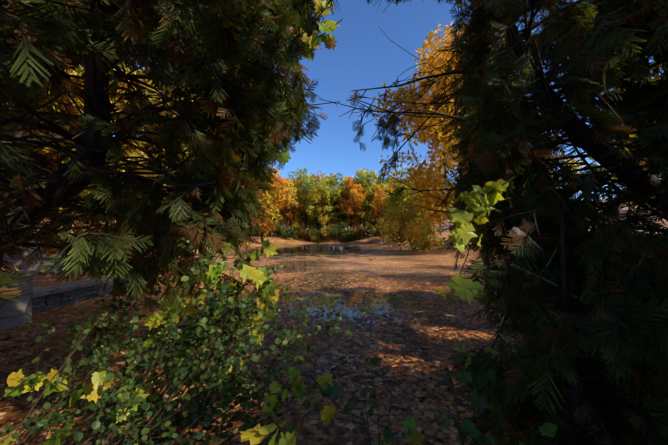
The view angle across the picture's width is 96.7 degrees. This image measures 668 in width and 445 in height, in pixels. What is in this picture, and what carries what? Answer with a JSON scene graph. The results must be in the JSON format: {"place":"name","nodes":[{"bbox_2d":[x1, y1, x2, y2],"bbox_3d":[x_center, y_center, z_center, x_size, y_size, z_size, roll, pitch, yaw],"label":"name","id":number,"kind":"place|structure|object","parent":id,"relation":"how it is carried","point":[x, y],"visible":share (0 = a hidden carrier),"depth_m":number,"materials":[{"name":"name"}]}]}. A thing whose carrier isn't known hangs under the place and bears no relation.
{"place":"outdoors","nodes":[
{"label":"outdoors","id":0,"kind":"place"},
{"bbox_2d":[33,275,105,289],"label":"terrace","id":1,"kind":"structure","parent":0,"point":[42,281],"depth_m":10.29,"materials":[{"name":"brown soil"}]},
{"bbox_2d":[0,243,499,430],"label":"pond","id":2,"kind":"structure","parent":0,"point":[313,260],"depth_m":7.79,"materials":[{"name":"brown liquid"}]},
{"bbox_2d":[39,290,568,432],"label":"fallen sticks","id":3,"kind":"object","parent":2,"relation":"on","point":[279,431],"visible":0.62,"depth_m":4.95,"materials":[{"name":"brown wood"}]},
{"bbox_2d":[0,274,666,444],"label":"fallen leaves","id":4,"kind":"object","parent":2,"relation":"on","point":[351,433],"visible":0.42,"depth_m":4.42,"materials":[{"name":"brown plant"}]},
{"bbox_2d":[0,0,666,271],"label":"tree","id":5,"kind":"object","parent":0,"point":[397,215],"depth_m":32.53,"materials":[{"name":"orange plant"}]},
{"bbox_2d":[3,199,667,444],"bbox_3d":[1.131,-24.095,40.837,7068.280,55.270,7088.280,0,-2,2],"label":"ground","id":6,"kind":"structure","parent":0,"point":[378,240],"depth_m":3.62,"materials":[{"name":"brown soil"}]},
{"bbox_2d":[3,257,144,312],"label":"stone wall","id":7,"kind":"structure","parent":6,"relation":"on","point":[46,302],"depth_m":8.99,"materials":[{"name":"grey stone"}]},
{"bbox_2d":[0,252,146,330],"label":"pier wall caps","id":8,"kind":"object","parent":7,"relation":"on","point":[14,313],"depth_m":6.55,"materials":[{"name":"concrete"}]},
{"bbox_2d":[0,0,565,444],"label":"shrub","id":9,"kind":"object","parent":6,"relation":"on","point":[92,392],"depth_m":2.10,"materials":[{"name":"green plant"}]},
{"bbox_2d":[0,0,667,444],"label":"conifer","id":10,"kind":"object","parent":6,"relation":"on","point":[642,30],"depth_m":2.41,"materials":[{"name":"green plant"}]},
{"bbox_2d":[511,248,588,334],"bbox_3d":[2.257,0.774,2.432,1.599,1.154,0.168,0,-2,-4],"label":"branch","id":11,"kind":"object","parent":10,"relation":"attached to","point":[550,282],"visible":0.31,"depth_m":2.45,"materials":[{"name":"brown wood"}]},
{"bbox_2d":[82,0,663,199],"label":"sky","id":12,"kind":"structure","parent":0,"point":[363,57],"materials":[{"name":"blue"}]}
]}

